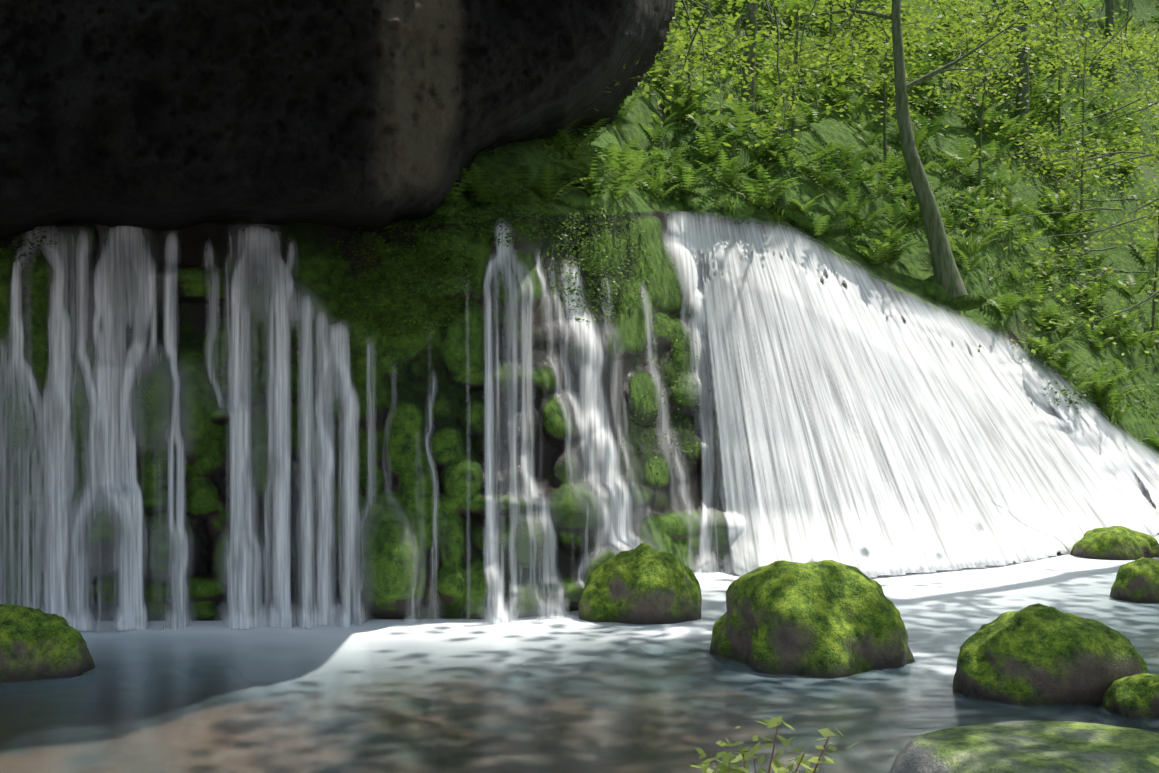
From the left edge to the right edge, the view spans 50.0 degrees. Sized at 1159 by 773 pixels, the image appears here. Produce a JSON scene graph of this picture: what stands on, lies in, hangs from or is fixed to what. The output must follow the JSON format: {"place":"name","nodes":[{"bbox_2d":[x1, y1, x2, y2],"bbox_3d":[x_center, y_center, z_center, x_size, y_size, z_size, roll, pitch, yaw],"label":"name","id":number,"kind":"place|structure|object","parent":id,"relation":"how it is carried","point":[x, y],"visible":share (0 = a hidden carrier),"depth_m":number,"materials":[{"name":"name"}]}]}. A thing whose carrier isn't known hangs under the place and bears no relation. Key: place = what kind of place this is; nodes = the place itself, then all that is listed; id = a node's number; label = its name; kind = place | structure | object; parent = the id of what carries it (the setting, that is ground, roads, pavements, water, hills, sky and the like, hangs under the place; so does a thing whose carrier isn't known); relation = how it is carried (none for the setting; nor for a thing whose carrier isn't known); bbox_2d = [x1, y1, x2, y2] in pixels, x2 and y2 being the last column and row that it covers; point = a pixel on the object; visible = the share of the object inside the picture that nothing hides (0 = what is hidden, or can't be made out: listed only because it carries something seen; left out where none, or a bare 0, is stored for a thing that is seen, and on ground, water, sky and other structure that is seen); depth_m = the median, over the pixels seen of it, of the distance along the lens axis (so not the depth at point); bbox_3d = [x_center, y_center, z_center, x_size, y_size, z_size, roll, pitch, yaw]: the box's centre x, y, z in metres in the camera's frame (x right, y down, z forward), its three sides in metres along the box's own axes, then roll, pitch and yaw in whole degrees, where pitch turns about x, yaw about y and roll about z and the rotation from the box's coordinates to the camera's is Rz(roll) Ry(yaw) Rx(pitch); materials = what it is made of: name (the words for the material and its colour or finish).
{"place":"outdoors","nodes":[
{"label":"outdoors","id":0,"kind":"place"},
{"bbox_2d":[0,0,674,238],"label":"overhang rock","id":1,"kind":"object","parent":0,"point":[174,115],"visible":0.9,"depth_m":11.54,"materials":[{"name":"black stone"}]},
{"bbox_2d":[0,0,1158,620],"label":"hillside","id":2,"kind":"structure","parent":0,"point":[414,362],"depth_m":14.24,"materials":[{"name":"green plant"}]},
{"bbox_2d":[0,60,1158,474],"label":"moss","id":3,"kind":"object","parent":2,"relation":"on","point":[450,250],"visible":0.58,"depth_m":14.64,"materials":[{"name":"green plant"}]},
{"bbox_2d":[0,211,1158,632],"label":"waterfall","id":4,"kind":"structure","parent":2,"relation":"on","point":[934,433],"depth_m":17.39,"materials":[{"name":"water"}]},
{"bbox_2d":[444,0,1158,446],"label":"ferns","id":5,"kind":"object","parent":2,"relation":"on","point":[624,164],"visible":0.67,"depth_m":23.27,"materials":[{"name":"green plant"}]},
{"bbox_2d":[594,0,1158,380],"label":"tree","id":6,"kind":"object","parent":2,"relation":"on","point":[686,23],"depth_m":23.84,"materials":[{"name":"green plant"}]},
{"bbox_2d":[715,189,1139,425],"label":"grass tufts","id":7,"kind":"object","parent":2,"relation":"on","point":[1110,414],"visible":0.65,"depth_m":21.94,"materials":[{"name":"green plant"}]},
{"bbox_2d":[0,534,1158,772],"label":"pool","id":8,"kind":"structure","parent":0,"point":[572,694],"depth_m":10.19,"materials":[{"name":"grey liquid"}]},
{"bbox_3d":[3.056,3.048,12.047,38.000,0.343,28.000,0,0,-2],"label":"bed","id":9,"kind":"object","parent":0,"visible":0},
{"bbox_2d":[0,604,94,682],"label":"boulder","id":10,"kind":"object","parent":9,"relation":"on","point":[37,644],"visible":0.48,"depth_m":10.86,"materials":[{"name":"green plant"}]},
{"bbox_2d":[578,543,701,624],"bbox_3d":[0.670,2.849,13.746,1.376,2.243,0.996,0,0,-2],"label":"boulder","id":11,"kind":"object","parent":9,"relation":"on","point":[644,584],"visible":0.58,"depth_m":13.45,"materials":[{"name":"green plant"}]},
{"bbox_2d":[678,716,857,772],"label":"plant","id":12,"kind":"object","parent":9,"relation":"on","point":[729,756],"visible":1,"depth_m":2.94,"materials":[{"name":"green plant"}]},
{"bbox_2d":[715,722,829,772],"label":"plant stems","id":13,"kind":"object","parent":12,"relation":"attached to","point":[773,752],"visible":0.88,"depth_m":2.88,"materials":[{"name":"plant"}]},
{"bbox_2d":[710,560,914,678],"bbox_3d":[2.193,2.827,11.649,1.677,2.409,1.568,0,0,-28],"label":"boulder","id":14,"kind":"object","parent":9,"relation":"on","point":[828,619],"visible":0.65,"depth_m":11.24,"materials":[{"name":"green plant"}]},
{"bbox_2d":[889,720,1158,772],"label":"boulder","id":15,"kind":"object","parent":9,"relation":"on","point":[1029,746],"visible":1,"depth_m":7.08,"materials":[{"name":"green plant"}]},
{"bbox_2d":[953,603,1148,705],"bbox_3d":[3.906,2.869,10.404,1.609,2.082,1.068,0,0,-2],"label":"boulder","id":16,"kind":"object","parent":9,"relation":"on","point":[1038,654],"visible":0.48,"depth_m":10.02,"materials":[{"name":"green plant"}]},
{"bbox_2d":[1070,526,1158,559],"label":"boulder","id":17,"kind":"object","parent":9,"relation":"on","point":[1115,543],"visible":0.4,"depth_m":18.38,"materials":[{"name":"green plant"}]},
{"bbox_2d":[1101,673,1158,717],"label":"boulder","id":18,"kind":"object","parent":9,"relation":"on","point":[1135,696],"visible":0.48,"depth_m":9.63,"materials":[{"name":"green plant"}]},
{"bbox_2d":[1110,557,1158,602],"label":"boulder","id":19,"kind":"object","parent":9,"relation":"on","point":[1137,581],"visible":0.44,"depth_m":14.69,"materials":[{"name":"green plant"}]}
]}

